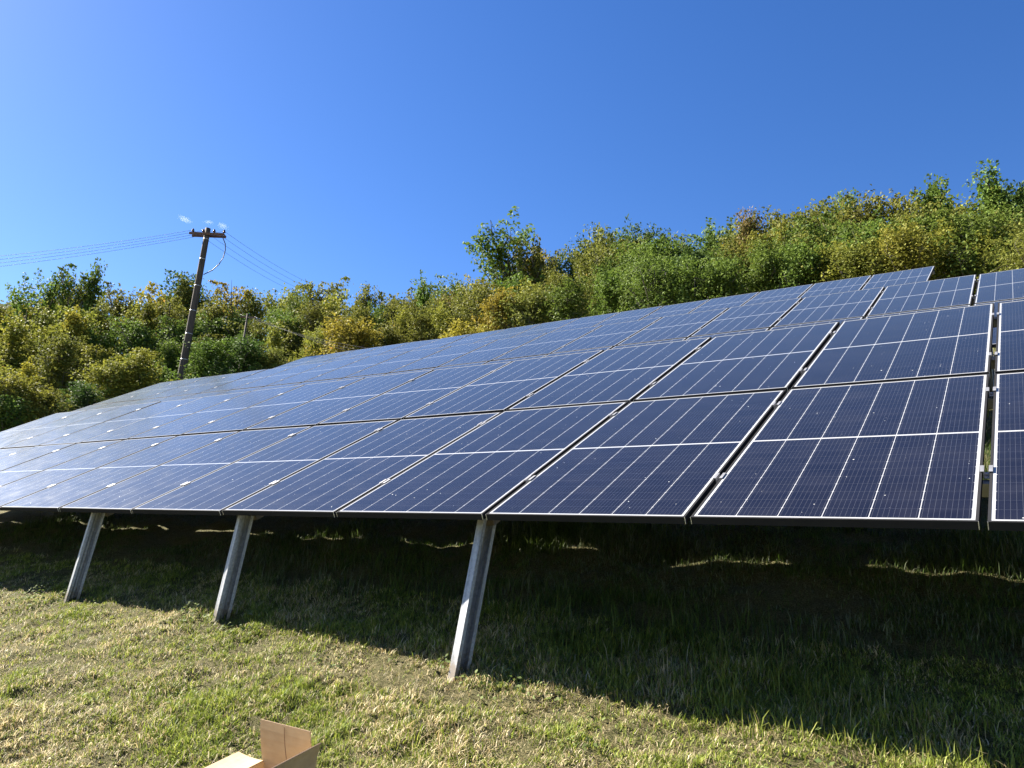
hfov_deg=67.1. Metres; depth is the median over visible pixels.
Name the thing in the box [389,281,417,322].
open crowned tree
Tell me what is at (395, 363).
solar panel
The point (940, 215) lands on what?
broadleaf tree
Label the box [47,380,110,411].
shrub
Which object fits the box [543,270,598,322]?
broadleaf tree
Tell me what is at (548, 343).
solar panel
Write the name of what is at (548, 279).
broadleaf tree
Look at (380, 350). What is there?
solar panel
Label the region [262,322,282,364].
slender tree
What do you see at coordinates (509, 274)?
broadleaf tree
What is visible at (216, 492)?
solar panel
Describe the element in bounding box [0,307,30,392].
slender tree
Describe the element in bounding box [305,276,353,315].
open crowned tree
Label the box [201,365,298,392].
solar panel
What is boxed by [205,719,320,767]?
cardboard box
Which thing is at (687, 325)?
solar panel
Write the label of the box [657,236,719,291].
broadleaf tree
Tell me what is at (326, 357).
solar panel
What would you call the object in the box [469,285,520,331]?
broadleaf tree
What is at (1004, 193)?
broadleaf tree
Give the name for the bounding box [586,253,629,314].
broadleaf tree
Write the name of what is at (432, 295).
broadleaf tree
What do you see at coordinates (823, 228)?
broadleaf tree
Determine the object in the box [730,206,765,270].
broadleaf tree
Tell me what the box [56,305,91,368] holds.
slender tree
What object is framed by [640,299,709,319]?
solar panel
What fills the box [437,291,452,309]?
slender tree
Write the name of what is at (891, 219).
broadleaf tree
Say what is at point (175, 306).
open crowned tree
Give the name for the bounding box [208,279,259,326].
open crowned tree
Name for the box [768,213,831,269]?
broadleaf tree
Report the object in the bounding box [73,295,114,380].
broadleaf tree
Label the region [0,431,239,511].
solar panel
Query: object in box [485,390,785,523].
solar panel
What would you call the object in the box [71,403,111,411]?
solar panel
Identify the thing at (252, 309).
broadleaf tree
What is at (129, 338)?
broadleaf tree
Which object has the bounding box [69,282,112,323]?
broadleaf tree
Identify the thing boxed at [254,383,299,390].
solar panel
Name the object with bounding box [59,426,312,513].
solar panel
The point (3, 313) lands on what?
broadleaf tree
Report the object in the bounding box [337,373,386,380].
solar panel
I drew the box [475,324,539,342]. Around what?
solar panel
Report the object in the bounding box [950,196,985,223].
broadleaf tree
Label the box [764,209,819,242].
broadleaf tree
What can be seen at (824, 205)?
broadleaf tree
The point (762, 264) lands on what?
broadleaf tree
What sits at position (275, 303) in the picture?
open crowned tree
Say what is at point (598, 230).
broadleaf tree
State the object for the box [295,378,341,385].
solar panel
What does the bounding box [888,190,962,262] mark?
broadleaf tree
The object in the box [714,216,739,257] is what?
broadleaf tree
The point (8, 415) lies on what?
shrub
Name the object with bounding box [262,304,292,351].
broadleaf tree
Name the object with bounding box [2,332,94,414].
broadleaf tree
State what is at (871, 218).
broadleaf tree
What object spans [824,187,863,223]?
broadleaf tree
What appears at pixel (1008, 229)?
broadleaf tree
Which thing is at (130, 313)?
slender tree
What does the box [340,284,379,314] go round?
broadleaf tree
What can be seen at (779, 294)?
solar panel
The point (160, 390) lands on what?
solar panel
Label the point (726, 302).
solar panel
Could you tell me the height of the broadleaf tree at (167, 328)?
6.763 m
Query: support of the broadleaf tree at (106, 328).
on the ground at (854, 594)
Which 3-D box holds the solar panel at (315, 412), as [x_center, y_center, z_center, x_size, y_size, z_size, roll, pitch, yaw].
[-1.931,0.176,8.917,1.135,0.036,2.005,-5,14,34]
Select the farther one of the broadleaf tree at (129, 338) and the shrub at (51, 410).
the broadleaf tree at (129, 338)
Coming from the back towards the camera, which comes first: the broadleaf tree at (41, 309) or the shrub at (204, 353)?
the broadleaf tree at (41, 309)
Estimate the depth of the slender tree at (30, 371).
27.80 m
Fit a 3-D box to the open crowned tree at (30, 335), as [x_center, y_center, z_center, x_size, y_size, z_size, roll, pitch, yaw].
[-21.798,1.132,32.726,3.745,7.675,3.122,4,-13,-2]
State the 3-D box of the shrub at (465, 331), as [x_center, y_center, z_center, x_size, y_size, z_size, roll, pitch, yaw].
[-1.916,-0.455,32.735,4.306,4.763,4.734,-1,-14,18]
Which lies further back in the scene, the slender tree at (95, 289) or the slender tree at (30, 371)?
the slender tree at (95, 289)
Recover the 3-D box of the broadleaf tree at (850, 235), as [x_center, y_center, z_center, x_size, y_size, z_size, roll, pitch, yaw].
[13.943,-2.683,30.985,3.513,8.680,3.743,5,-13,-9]
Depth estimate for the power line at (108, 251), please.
29.00 m
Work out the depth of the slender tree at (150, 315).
36.22 m
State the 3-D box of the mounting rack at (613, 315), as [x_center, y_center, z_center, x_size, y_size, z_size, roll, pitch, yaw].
[0.232,-0.511,19.638,18.596,2.397,1.526,-6,-16,34]
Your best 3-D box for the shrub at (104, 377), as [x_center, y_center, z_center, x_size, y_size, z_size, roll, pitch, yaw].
[-13.396,0.976,25.754,3.107,3.778,4.087,-1,-14,18]
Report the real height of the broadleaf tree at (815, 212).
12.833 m
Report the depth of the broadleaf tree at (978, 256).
26.06 m
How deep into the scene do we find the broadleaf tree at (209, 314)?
36.98 m
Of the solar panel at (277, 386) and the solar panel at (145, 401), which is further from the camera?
the solar panel at (145, 401)
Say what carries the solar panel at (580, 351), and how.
attached to the mounting rack at (991, 379)
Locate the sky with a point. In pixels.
(363, 141)
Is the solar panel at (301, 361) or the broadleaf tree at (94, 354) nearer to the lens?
the solar panel at (301, 361)
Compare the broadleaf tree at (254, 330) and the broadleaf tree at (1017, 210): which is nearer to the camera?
the broadleaf tree at (1017, 210)
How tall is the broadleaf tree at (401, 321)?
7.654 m
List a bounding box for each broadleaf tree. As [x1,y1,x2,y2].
[0,300,26,340]
[0,344,20,394]
[1,342,39,385]
[2,282,50,343]
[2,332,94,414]
[13,321,81,420]
[24,288,74,336]
[28,304,109,399]
[64,342,116,406]
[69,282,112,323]
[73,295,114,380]
[73,322,116,367]
[102,313,120,356]
[105,314,171,388]
[119,291,145,316]
[135,314,224,383]
[139,269,215,334]
[151,336,182,383]
[152,310,235,375]
[157,274,221,336]
[174,333,225,377]
[195,302,228,350]
[206,317,268,373]
[216,328,262,374]
[224,306,251,358]
[231,286,273,345]
[259,308,305,362]
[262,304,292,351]
[264,300,359,361]
[266,280,316,317]
[281,288,309,358]
[285,321,333,362]
[325,313,371,352]
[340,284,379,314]
[345,299,381,346]
[350,301,392,346]
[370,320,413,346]
[372,299,437,345]
[381,297,401,345]
[388,304,418,342]
[397,283,439,310]
[398,307,439,342]
[419,272,469,307]
[420,291,462,333]
[427,299,451,339]
[436,301,477,337]
[439,280,519,336]
[443,282,492,330]
[445,273,494,299]
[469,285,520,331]
[479,282,558,332]
[488,257,523,294]
[497,271,530,321]
[507,277,544,326]
[511,243,560,290]
[525,274,600,324]
[537,265,571,321]
[541,238,627,316]
[541,251,567,278]
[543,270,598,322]
[551,232,588,310]
[561,222,618,304]
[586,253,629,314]
[587,267,636,315]
[592,236,663,313]
[597,247,698,314]
[599,237,684,309]
[602,229,692,311]
[605,214,680,261]
[612,227,632,247]
[626,253,704,307]
[637,251,734,307]
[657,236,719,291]
[662,229,688,251]
[676,234,727,263]
[687,257,753,301]
[697,217,724,256]
[700,242,739,297]
[708,237,757,290]
[713,205,779,254]
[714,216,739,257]
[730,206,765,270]
[734,244,804,294]
[736,234,786,293]
[740,218,799,288]
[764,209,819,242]
[766,203,832,248]
[767,236,842,289]
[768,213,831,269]
[786,227,830,283]
[787,211,878,250]
[794,240,864,284]
[805,192,847,235]
[822,229,901,279]
[823,184,894,237]
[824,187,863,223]
[827,217,869,252]
[838,206,908,268]
[847,213,874,231]
[859,203,1002,305]
[860,213,956,280]
[871,215,898,230]
[877,188,939,225]
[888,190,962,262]
[903,186,956,214]
[912,216,979,295]
[927,208,1022,305]
[940,192,965,210]
[940,199,998,230]
[945,226,1011,304]
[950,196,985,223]
[953,212,1004,238]
[974,182,1022,216]
[974,221,1023,295]
[978,193,1023,225]
[985,203,1023,265]
[985,209,1023,227]
[993,217,1023,252]
[998,178,1023,219]
[1005,229,1023,250]
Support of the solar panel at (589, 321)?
attached to the mounting rack at (613, 315)
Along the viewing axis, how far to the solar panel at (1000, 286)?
9.62 m
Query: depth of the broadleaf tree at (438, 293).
46.93 m
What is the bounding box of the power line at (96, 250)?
[3,231,211,262]
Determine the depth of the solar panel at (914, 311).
9.34 m
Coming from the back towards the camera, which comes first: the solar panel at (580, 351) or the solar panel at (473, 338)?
the solar panel at (473, 338)
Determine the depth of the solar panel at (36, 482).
8.57 m
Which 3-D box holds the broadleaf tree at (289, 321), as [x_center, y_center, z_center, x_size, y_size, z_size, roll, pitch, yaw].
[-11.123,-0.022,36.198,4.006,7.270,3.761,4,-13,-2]
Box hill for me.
[0,300,30,337]
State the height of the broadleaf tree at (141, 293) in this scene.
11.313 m
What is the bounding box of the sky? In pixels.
[0,0,1023,351]
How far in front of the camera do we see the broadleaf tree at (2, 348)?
30.60 m
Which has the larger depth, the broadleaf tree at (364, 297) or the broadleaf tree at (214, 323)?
the broadleaf tree at (364, 297)
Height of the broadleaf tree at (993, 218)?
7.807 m
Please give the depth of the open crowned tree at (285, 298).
41.10 m
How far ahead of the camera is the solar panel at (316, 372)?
16.58 m
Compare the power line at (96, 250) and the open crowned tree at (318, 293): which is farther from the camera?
the open crowned tree at (318, 293)
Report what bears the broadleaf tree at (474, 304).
on the ground at (854, 594)
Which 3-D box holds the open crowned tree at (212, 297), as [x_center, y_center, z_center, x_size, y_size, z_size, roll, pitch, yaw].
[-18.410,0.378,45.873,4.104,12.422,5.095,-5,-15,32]
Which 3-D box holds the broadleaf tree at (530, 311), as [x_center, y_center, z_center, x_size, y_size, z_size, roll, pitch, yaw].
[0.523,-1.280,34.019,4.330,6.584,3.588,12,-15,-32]
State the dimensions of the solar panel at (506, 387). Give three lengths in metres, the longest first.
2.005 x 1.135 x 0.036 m
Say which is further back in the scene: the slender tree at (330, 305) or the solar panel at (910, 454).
the slender tree at (330, 305)
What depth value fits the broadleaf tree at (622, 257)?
35.37 m
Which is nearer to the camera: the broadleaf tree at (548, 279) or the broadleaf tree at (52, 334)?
the broadleaf tree at (52, 334)
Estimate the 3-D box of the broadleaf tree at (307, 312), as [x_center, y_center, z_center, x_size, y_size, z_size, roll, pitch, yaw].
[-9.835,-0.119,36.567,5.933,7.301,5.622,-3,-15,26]
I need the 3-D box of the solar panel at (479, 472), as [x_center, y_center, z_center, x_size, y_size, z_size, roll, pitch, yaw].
[-0.110,0.483,5.320,1.135,0.036,2.005,-6,14,34]
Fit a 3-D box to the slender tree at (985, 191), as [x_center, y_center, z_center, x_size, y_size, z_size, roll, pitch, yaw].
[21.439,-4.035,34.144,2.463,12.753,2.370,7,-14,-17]
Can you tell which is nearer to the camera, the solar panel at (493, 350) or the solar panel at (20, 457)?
the solar panel at (20, 457)
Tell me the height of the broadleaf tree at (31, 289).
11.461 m
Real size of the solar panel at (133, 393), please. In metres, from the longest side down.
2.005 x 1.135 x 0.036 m
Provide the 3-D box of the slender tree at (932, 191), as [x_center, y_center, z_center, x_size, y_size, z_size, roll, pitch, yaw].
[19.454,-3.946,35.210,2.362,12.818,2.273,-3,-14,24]
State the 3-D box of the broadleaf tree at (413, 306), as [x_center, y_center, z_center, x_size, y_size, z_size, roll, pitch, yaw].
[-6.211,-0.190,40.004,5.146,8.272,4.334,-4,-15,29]
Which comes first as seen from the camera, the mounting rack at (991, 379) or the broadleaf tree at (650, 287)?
the mounting rack at (991, 379)
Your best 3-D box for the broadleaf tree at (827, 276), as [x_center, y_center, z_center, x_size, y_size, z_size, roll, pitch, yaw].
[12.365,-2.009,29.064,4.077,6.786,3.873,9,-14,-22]
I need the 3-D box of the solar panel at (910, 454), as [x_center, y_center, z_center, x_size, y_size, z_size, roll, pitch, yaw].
[1.805,0.291,4.024,1.135,0.036,2.005,-6,14,34]
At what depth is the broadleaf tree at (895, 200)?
36.61 m
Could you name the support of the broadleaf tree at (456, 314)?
on the ground at (854, 594)
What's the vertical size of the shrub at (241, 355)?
4.311 m
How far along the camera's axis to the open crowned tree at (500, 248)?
47.27 m
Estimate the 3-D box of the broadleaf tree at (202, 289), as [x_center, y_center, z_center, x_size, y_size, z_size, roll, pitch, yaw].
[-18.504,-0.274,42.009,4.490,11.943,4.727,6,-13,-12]
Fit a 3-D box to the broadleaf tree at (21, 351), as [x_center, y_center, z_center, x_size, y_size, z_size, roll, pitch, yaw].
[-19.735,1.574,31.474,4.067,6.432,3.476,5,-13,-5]
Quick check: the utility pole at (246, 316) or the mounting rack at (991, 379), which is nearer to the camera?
the mounting rack at (991, 379)
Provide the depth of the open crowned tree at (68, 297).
39.24 m
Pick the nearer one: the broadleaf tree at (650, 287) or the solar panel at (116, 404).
the solar panel at (116, 404)
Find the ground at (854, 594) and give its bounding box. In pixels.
[0,348,1023,767]
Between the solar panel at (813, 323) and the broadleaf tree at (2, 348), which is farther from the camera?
the broadleaf tree at (2, 348)
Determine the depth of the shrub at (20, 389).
22.59 m
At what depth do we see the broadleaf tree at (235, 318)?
37.60 m
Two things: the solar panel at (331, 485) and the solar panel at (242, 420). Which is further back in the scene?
the solar panel at (242, 420)
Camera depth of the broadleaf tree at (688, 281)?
30.82 m
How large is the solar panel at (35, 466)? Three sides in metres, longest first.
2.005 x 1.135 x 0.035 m
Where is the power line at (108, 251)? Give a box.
[0,231,222,266]
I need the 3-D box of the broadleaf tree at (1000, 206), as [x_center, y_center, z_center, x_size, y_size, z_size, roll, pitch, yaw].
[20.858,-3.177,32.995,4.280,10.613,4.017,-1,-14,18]
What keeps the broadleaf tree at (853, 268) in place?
on the ground at (854, 594)
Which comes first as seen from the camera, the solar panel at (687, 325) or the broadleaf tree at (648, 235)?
the solar panel at (687, 325)
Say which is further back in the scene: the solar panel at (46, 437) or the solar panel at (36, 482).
the solar panel at (46, 437)
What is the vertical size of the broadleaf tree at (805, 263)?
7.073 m
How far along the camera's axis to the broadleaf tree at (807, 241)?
31.27 m
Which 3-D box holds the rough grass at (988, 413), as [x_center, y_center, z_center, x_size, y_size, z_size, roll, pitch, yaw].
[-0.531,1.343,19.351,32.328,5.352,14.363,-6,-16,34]
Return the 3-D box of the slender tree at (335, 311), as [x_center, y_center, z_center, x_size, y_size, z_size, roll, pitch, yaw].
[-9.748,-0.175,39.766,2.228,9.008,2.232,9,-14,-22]
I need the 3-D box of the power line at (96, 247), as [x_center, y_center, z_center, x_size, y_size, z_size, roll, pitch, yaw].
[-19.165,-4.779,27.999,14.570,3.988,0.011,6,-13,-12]
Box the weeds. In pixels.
[0,569,900,767]
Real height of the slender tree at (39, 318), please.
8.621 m
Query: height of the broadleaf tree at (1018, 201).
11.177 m
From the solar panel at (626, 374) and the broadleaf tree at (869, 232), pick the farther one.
the broadleaf tree at (869, 232)
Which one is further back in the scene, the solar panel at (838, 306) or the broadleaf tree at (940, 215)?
the broadleaf tree at (940, 215)
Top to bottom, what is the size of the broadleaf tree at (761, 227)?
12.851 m
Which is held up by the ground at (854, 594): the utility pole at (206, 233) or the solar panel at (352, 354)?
the utility pole at (206, 233)
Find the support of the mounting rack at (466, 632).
on the ground at (854, 594)
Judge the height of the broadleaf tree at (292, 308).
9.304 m
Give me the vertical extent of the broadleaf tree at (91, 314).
7.891 m
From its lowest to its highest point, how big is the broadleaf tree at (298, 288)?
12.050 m
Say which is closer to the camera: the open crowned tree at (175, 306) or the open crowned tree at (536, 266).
the open crowned tree at (175, 306)
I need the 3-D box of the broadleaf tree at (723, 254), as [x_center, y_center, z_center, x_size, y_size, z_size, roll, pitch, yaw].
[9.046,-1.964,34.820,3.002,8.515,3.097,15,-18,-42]
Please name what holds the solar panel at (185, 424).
attached to the mounting rack at (466, 632)
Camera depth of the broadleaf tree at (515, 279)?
41.75 m
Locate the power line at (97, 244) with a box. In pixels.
[4,230,190,255]
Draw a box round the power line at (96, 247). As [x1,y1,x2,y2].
[0,231,197,259]
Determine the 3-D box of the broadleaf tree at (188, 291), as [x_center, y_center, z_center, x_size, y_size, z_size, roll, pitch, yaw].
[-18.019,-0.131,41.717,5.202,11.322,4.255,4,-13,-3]
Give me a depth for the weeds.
4.20 m
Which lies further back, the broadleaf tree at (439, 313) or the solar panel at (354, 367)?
the broadleaf tree at (439, 313)
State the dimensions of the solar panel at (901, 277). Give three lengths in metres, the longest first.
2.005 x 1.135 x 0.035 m
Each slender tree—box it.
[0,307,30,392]
[18,357,41,422]
[23,299,56,360]
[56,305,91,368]
[77,257,107,317]
[114,304,152,361]
[135,295,163,349]
[203,295,233,330]
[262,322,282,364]
[319,299,352,352]
[321,291,344,338]
[411,269,432,313]
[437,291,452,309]
[910,173,957,215]
[962,159,1011,216]
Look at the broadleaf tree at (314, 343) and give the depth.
33.71 m
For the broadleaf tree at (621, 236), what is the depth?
45.92 m
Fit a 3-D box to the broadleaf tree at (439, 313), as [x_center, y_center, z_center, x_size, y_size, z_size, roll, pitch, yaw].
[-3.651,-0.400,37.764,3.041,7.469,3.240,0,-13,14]
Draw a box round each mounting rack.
[0,312,998,680]
[132,279,994,396]
[308,271,933,361]
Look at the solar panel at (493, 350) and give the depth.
13.99 m
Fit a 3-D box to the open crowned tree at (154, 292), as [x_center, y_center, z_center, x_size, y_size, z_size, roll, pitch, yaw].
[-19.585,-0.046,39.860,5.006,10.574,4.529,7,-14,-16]
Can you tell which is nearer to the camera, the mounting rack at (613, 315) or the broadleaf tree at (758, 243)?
the mounting rack at (613, 315)
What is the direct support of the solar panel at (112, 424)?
attached to the mounting rack at (466, 632)
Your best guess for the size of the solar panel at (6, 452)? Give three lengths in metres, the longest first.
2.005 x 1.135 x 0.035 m
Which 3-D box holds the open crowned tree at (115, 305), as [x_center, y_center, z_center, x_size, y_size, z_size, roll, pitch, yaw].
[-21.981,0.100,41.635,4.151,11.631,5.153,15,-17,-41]
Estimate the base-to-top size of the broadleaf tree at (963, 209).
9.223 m
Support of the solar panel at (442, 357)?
attached to the mounting rack at (991, 379)
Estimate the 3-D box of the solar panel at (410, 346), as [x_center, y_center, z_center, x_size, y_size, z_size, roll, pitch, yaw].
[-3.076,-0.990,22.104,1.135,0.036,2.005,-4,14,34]
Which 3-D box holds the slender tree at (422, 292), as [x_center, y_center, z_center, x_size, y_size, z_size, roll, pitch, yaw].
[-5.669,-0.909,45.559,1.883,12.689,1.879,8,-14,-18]
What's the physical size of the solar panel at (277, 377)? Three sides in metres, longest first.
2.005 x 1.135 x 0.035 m
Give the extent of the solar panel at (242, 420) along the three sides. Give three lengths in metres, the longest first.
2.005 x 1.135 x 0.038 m
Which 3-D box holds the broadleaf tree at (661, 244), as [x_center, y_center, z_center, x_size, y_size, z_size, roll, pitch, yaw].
[6.461,-2.504,37.080,6.459,10.105,5.440,14,-17,-39]
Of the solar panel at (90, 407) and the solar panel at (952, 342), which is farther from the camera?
the solar panel at (90, 407)
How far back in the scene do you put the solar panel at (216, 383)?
18.54 m
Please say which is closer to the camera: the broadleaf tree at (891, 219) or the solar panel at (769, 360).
the solar panel at (769, 360)
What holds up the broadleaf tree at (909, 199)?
on the ground at (854, 594)
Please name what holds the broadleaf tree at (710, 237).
on the ground at (854, 594)
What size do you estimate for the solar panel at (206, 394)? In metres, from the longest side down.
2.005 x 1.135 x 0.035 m
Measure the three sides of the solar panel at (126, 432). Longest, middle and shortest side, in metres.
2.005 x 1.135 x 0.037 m
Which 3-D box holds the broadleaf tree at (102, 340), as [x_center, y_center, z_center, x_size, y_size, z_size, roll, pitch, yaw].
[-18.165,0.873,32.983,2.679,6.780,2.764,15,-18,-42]
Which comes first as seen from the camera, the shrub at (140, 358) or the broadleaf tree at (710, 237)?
the shrub at (140, 358)
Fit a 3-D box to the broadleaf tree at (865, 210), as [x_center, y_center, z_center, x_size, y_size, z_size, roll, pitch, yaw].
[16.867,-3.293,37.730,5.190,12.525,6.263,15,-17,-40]
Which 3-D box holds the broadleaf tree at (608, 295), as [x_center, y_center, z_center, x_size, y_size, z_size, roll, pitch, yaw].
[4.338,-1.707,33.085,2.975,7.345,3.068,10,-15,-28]
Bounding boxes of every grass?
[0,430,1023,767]
[985,348,994,444]
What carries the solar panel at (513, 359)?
attached to the mounting rack at (991, 379)
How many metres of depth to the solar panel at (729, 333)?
10.57 m
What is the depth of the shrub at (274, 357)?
30.12 m
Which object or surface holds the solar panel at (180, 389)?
attached to the mounting rack at (991, 379)
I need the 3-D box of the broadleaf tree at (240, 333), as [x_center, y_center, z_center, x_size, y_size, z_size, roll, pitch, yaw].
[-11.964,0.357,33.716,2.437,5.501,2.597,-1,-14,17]
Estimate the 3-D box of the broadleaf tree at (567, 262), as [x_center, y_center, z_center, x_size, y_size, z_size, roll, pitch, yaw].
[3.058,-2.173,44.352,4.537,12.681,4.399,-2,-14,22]
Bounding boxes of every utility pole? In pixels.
[177,227,225,379]
[240,313,255,336]
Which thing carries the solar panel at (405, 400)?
attached to the mounting rack at (466, 632)
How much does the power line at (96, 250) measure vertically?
4.108 m
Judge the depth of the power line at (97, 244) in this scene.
28.94 m
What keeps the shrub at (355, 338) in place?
on the ground at (854, 594)
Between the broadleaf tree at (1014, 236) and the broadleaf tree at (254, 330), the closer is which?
the broadleaf tree at (1014, 236)
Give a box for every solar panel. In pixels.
[0,406,120,448]
[0,410,86,439]
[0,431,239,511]
[0,436,176,506]
[0,440,122,485]
[0,443,76,470]
[0,446,34,458]
[2,401,160,448]
[39,397,201,445]
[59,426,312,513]
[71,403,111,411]
[80,391,250,442]
[93,380,181,404]
[97,400,137,408]
[118,376,209,401]
[123,397,165,405]
[128,384,304,438]
[131,420,398,515]
[142,373,235,399]
[155,394,195,401]
[170,369,266,396]
[182,377,364,434]
[184,390,228,398]
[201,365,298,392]
[218,387,261,394]
[222,412,501,516]
[232,361,331,389]
[244,370,433,430]
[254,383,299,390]
[267,356,368,385]
[273,354,327,368]
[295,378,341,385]
[301,350,354,364]
[305,351,408,381]
[317,361,512,424]
[325,346,381,361]
[336,402,627,519]
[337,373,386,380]
[345,346,450,377]
[350,342,409,358]
[379,339,438,354]
[385,368,433,374]
[390,340,495,372]
[403,350,603,418]
[412,334,470,350]
[432,361,488,369]
[439,333,546,366]
[443,329,504,346]
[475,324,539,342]
[485,354,547,363]
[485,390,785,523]
[491,325,601,360]
[507,337,711,410]
[511,318,578,337]
[544,346,613,356]
[551,317,661,353]
[552,312,619,331]
[595,306,662,325]
[611,338,686,348]
[616,308,728,345]
[633,322,839,400]
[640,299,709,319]
[686,328,769,339]
[690,292,759,312]
[690,298,802,336]
[690,374,989,529]
[742,284,813,305]
[769,317,863,329]
[773,287,884,326]
[791,303,994,388]
[799,275,871,297]
[861,266,934,289]
[865,305,970,317]
[867,274,976,315]
[973,298,1023,347]
[974,268,1023,303]
[987,372,1023,530]
[995,300,1023,373]
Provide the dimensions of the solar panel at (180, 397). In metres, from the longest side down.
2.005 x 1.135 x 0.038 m
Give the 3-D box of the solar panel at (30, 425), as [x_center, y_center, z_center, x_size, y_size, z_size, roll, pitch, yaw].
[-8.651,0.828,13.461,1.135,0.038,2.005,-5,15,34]
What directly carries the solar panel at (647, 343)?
attached to the mounting rack at (991, 379)
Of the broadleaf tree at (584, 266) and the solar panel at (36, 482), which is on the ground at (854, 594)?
the broadleaf tree at (584, 266)
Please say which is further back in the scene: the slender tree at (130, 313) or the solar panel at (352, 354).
the slender tree at (130, 313)
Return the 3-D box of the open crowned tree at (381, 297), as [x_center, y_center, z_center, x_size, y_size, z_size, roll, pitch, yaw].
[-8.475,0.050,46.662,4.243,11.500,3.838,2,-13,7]
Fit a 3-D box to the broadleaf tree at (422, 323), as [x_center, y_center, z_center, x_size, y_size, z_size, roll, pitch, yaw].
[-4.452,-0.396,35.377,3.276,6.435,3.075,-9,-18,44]
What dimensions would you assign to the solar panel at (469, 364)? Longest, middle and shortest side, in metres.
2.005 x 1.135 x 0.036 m
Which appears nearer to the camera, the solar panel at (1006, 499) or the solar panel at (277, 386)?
the solar panel at (1006, 499)
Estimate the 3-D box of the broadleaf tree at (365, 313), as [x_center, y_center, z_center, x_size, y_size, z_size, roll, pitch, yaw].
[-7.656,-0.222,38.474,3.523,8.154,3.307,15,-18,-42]
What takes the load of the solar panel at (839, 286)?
attached to the mounting rack at (613, 315)
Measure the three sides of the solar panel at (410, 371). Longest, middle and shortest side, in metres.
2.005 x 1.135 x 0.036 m
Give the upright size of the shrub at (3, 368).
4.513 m
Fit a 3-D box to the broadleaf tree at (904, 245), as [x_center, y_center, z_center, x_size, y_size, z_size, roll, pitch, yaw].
[13.582,-2.359,26.681,3.550,6.791,3.738,-2,-14,22]
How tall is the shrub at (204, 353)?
4.288 m
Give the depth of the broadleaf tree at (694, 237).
42.94 m
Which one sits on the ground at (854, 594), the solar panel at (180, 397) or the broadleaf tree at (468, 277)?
the broadleaf tree at (468, 277)
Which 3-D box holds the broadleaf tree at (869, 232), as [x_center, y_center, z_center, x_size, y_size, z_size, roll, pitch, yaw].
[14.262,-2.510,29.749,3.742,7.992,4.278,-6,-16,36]
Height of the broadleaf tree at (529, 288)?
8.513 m
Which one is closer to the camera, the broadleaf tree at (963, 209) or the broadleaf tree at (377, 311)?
the broadleaf tree at (963, 209)
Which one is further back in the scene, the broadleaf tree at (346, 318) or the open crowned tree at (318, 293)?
the open crowned tree at (318, 293)
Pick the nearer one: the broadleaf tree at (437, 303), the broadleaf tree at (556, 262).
the broadleaf tree at (437, 303)
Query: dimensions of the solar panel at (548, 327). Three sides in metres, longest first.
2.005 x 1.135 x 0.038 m
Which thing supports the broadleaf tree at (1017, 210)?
on the ground at (854, 594)
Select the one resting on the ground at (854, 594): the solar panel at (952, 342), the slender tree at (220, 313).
the slender tree at (220, 313)
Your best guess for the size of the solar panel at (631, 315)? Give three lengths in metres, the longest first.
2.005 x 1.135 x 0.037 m
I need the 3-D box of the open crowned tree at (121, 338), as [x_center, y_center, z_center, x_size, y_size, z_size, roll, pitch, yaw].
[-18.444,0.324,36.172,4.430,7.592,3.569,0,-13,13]
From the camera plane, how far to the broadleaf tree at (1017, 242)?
23.40 m
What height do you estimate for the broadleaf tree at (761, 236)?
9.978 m
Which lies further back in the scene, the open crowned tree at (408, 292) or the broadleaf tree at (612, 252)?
the open crowned tree at (408, 292)
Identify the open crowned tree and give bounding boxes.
[0,262,94,347]
[1,321,32,354]
[37,266,100,325]
[98,281,155,331]
[109,316,165,365]
[119,281,187,356]
[139,296,198,373]
[201,286,232,317]
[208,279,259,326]
[241,286,304,344]
[280,297,342,331]
[295,279,344,333]
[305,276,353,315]
[373,290,407,322]
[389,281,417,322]
[457,206,552,292]
[505,234,563,290]
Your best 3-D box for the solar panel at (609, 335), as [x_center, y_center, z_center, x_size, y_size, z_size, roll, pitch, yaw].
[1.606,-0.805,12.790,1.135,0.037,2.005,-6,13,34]
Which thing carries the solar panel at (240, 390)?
attached to the mounting rack at (991, 379)
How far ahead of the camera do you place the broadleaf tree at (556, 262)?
50.05 m
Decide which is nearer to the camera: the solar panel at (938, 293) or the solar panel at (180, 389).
the solar panel at (938, 293)
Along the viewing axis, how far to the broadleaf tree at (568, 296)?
33.29 m
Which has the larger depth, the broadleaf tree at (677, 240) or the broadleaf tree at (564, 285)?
the broadleaf tree at (677, 240)
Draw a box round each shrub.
[0,361,22,400]
[0,367,56,427]
[0,394,36,431]
[17,383,82,422]
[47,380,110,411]
[52,356,151,410]
[93,347,180,400]
[151,334,241,381]
[190,332,276,376]
[248,345,299,369]
[286,311,383,360]
[438,318,493,338]
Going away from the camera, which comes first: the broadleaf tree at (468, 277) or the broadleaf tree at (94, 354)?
the broadleaf tree at (94, 354)
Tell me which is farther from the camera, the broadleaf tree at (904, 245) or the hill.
the hill
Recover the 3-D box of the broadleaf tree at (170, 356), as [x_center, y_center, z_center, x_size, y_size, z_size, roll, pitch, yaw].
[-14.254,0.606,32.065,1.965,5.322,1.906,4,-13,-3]

